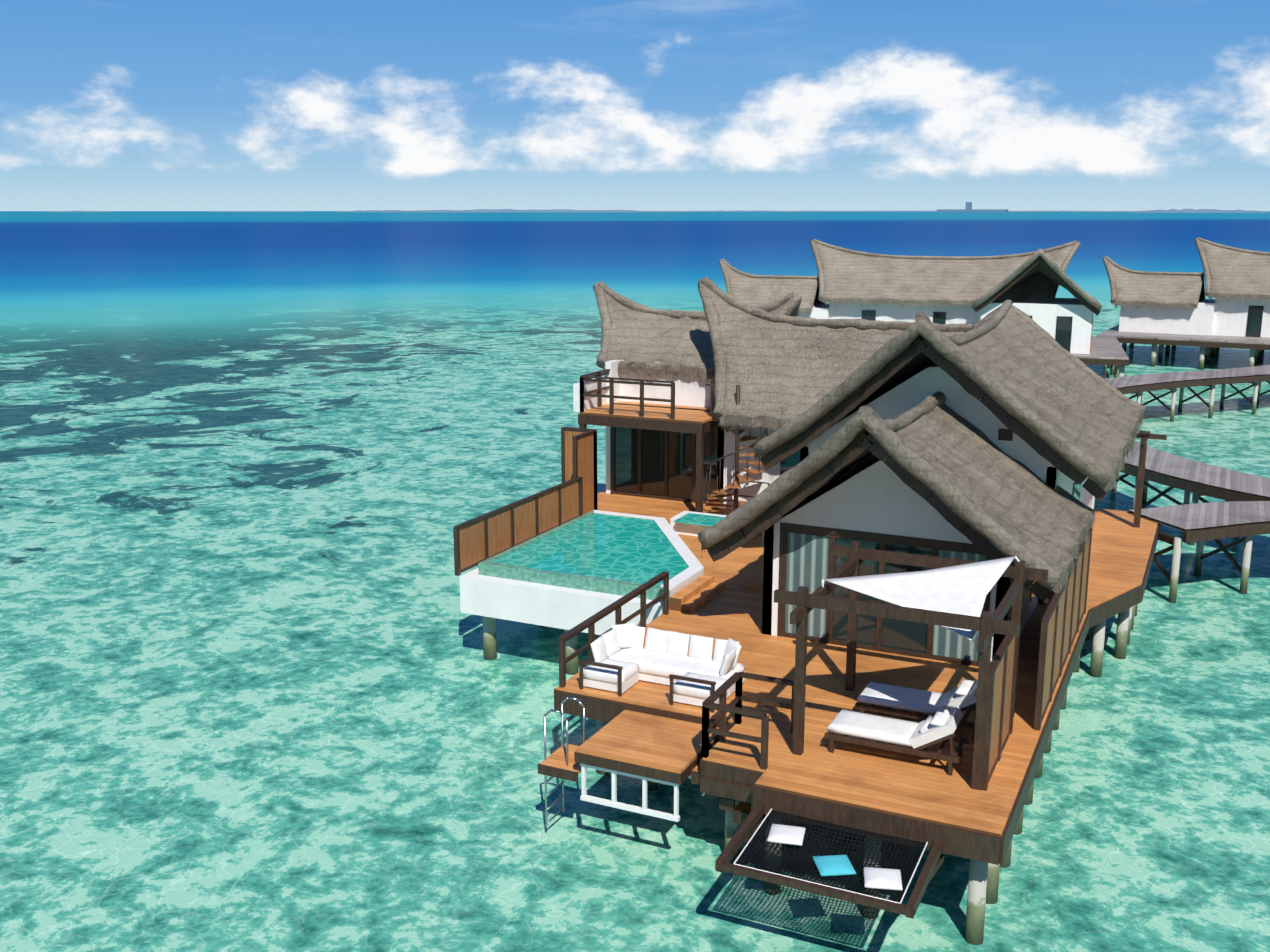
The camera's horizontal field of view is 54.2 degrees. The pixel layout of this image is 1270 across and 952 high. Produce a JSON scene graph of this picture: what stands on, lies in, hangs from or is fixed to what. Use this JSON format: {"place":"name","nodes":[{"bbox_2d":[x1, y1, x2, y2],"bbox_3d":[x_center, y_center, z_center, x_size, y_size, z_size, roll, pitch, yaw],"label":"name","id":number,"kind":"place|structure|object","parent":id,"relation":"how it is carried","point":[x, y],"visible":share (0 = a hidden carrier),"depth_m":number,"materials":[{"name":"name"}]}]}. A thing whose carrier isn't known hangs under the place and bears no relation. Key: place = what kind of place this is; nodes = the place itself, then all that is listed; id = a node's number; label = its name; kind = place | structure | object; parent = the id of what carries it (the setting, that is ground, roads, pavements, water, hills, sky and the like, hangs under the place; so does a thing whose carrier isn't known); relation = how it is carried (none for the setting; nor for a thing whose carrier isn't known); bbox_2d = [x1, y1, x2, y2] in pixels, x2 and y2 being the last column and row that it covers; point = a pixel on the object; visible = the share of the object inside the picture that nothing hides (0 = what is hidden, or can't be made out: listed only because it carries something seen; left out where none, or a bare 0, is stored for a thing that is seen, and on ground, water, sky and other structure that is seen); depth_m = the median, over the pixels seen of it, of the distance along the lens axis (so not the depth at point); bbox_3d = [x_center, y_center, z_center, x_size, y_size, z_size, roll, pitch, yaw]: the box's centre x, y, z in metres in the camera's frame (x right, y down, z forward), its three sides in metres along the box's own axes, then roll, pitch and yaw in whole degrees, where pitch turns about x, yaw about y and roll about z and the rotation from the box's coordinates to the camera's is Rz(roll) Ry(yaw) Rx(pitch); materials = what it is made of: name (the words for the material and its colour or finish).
{"place":"outdoors","nodes":[
{"label":"outdoors","id":0,"kind":"place"},
{"bbox_2d":[0,211,1269,951],"bbox_3d":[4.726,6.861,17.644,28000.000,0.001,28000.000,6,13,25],"label":"sea water","id":1,"kind":"structure","parent":0,"point":[258,693],"depth_m":31.03,"materials":[{"name":"teal liquid"}]},
{"bbox_2d":[52,202,1268,212],"bbox_3d":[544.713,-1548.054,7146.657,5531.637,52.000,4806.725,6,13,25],"label":"horizon islands","id":2,"kind":"object","parent":1,"relation":"in","point":[968,207],"visible":1,"depth_m":5874.45,"materials":[{"name":"blue"}]},
{"bbox_2d":[483,603,1138,944],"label":"support stilts","id":3,"kind":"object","parent":1,"relation":"in","point":[983,884],"depth_m":20.13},
{"bbox_2d":[459,510,726,634],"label":"swimming pool","id":4,"kind":"structure","parent":3,"relation":"on","point":[569,575],"depth_m":28.50,"materials":[{"name":"teal liquid"}]},
{"bbox_2d":[578,369,719,512],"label":"balcony","id":5,"kind":"structure","parent":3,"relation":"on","point":[672,418],"depth_m":34.86,"materials":[{"name":"brown wood"}]},
{"bbox_2d":[715,802,944,918],"bbox_3d":[2.788,5.347,17.442,2.740,0.474,2.070,6,13,25],"label":"overwater hammock net","id":6,"kind":"object","parent":3,"relation":"on","point":[752,825],"visible":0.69,"depth_m":17.27,"materials":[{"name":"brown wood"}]},
{"bbox_2d":[767,824,902,890],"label":"cushions","id":7,"kind":"object","parent":6,"relation":"on","point":[874,878],"visible":1,"depth_m":17.18,"materials":[{"name":"white fabric"}]},
{"bbox_2d":[554,490,1160,864],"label":"villa deck","id":8,"kind":"structure","parent":3,"relation":"on","point":[930,801],"depth_m":21.35,"materials":[{"name":"brown wood"}]},
{"bbox_2d":[538,697,765,838],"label":"swim platform","id":9,"kind":"structure","parent":8,"relation":"attached to","point":[644,747],"depth_m":20.23,"materials":[{"name":"brown wood"}]},
{"bbox_2d":[578,623,745,712],"bbox_3d":[0.510,3.397,22.335,2.605,0.808,1.620,6,13,25],"label":"corner sofa","id":10,"kind":"object","parent":8,"relation":"on","point":[625,660],"visible":0.94,"depth_m":22.43,"materials":[{"name":"white fabric"}]},
{"bbox_2d":[559,571,794,769],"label":"villa deck railings","id":11,"kind":"object","parent":8,"relation":"on","point":[722,707],"visible":0.9,"depth_m":20.54,"materials":[{"name":"brown wood"}]},
{"bbox_2d":[705,384,767,512],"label":"spiral staircase","id":12,"kind":"structure","parent":8,"relation":"on","point":[714,499],"depth_m":34.12,"materials":[{"name":"brown wood"}]},
{"bbox_2d":[733,481,769,589],"bbox_3d":[3.404,1.360,31.357,1.775,1.010,7.767,0,12,1],"label":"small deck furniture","id":13,"kind":"object","parent":8,"relation":"on","point":[754,581],"visible":0.17,"depth_m":28.36,"materials":[{"name":"brown wood"}]},
{"bbox_2d":[453,427,1092,790],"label":"timber screens","id":14,"kind":"object","parent":8,"relation":"on","point":[570,497],"visible":0.81,"depth_m":28.58,"materials":[{"name":"brown wood"}]},
{"bbox_2d":[573,360,1094,665],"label":"house walls","id":15,"kind":"structure","parent":8,"relation":"on","point":[872,501],"depth_m":24.85,"materials":[{"name":"white paint"}]},
{"bbox_2d":[593,281,801,384],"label":"thatched roof","id":16,"kind":"structure","parent":15,"relation":"on","point":[638,338],"depth_m":37.62,"materials":[{"name":"grey wicker"}]},
{"bbox_2d":[698,277,973,432],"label":"wing roof","id":17,"kind":"structure","parent":15,"relation":"on","point":[781,370],"depth_m":34.14,"materials":[{"name":"grey wicker"}]},
{"bbox_2d":[698,391,1095,604],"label":"roof gable","id":18,"kind":"structure","parent":15,"relation":"on","point":[980,490],"depth_m":23.25,"materials":[{"name":"grey plant"}]},
{"bbox_2d":[753,299,1145,500],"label":"gable roof","id":19,"kind":"structure","parent":15,"relation":"on","point":[1053,401],"depth_m":28.03,"materials":[{"name":"grey wicker"}]},
{"bbox_2d":[824,707,968,775],"bbox_3d":[4.126,3.998,19.536,2.100,0.806,0.820,6,13,25],"label":"sun lounger","id":20,"kind":"object","parent":8,"relation":"on","point":[940,725],"visible":1,"depth_m":19.32,"materials":[{"name":"white fabric"}]},
{"bbox_2d":[774,541,1047,789],"bbox_3d":[4.473,2.901,20.066,3.680,2.730,3.850,6,13,25],"label":"pergola frame","id":21,"kind":"object","parent":8,"relation":"on","point":[988,624],"visible":0.9,"depth_m":19.18,"materials":[{"name":"brown wood"}]},
{"bbox_2d":[822,556,1019,641],"bbox_3d":[4.474,1.765,19.822,2.817,0.579,2.990,6,13,25],"label":"shade sail","id":22,"kind":"object","parent":21,"relation":"attached to","point":[964,589],"visible":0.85,"depth_m":19.70,"materials":[{"name":"fabric"}]},
{"bbox_2d":[855,680,977,741],"bbox_3d":[4.821,3.743,20.728,2.100,0.806,0.820,6,13,25],"label":"sun lounger","id":23,"kind":"object","parent":8,"relation":"on","point":[963,696],"visible":0.88,"depth_m":20.57,"materials":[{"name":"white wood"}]},
{"bbox_2d":[1133,431,1166,527],"bbox_3d":[13.610,0.101,33.389,0.779,2.620,0.935,-6,13,-25],"label":"entrance post","id":24,"kind":"object","parent":8,"relation":"on","point":[1144,436],"visible":0.85,"depth_m":33.26,"materials":[{"name":"brown wood"}]},
{"bbox_2d":[797,298,1129,376],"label":"neighbour villa","id":25,"kind":"object","parent":1,"relation":"in","point":[1066,324],"visible":0.15,"depth_m":75.62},
{"bbox_2d":[810,239,1079,308],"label":"thatched roof","id":26,"kind":"structure","parent":25,"relation":"on","point":[845,276],"depth_m":79.81,"materials":[{"name":"grey wicker"}]},
{"bbox_2d":[972,248,1101,315],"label":"gable roof","id":27,"kind":"structure","parent":25,"relation":"on","point":[1041,261],"depth_m":73.11,"materials":[{"name":"grey wicker"}]},
{"bbox_2d":[1094,365,1269,544],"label":"jetty","id":28,"kind":"object","parent":1,"relation":"in","point":[1189,476],"visible":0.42,"depth_m":42.42,"materials":[{"name":"grey wood"}]},
{"bbox_2d":[1096,298,1269,369],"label":"neighbour villa","id":29,"kind":"object","parent":1,"relation":"in","point":[1211,328],"visible":0.56,"depth_m":84.76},
{"bbox_2d":[1102,256,1204,310],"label":"thatched roof","id":30,"kind":"structure","parent":29,"relation":"on","point":[1134,288],"depth_m":86.90,"materials":[{"name":"grey wicker"}]},
{"bbox_2d":[1194,237,1269,301],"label":"thatched roof","id":31,"kind":"structure","parent":29,"relation":"on","point":[1232,272],"depth_m":85.25,"materials":[{"name":"grey wicker"}]},
{"bbox_2d":[1127,501,1269,602],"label":"walkway","id":32,"kind":"structure","parent":1,"relation":"in","point":[1199,523],"depth_m":34.17,"materials":[{"name":"grey wood"}]},
{"bbox_2d":[0,0,1269,210],"label":"sky","id":33,"kind":"structure","parent":0,"point":[106,105],"materials":[{"name":"blue"}]},
{"bbox_2d":[719,258,823,314],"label":"thatched roof","id":34,"kind":"structure","parent":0,"point":[754,290],"depth_m":82.24,"materials":[{"name":"grey wicker"}]}
]}

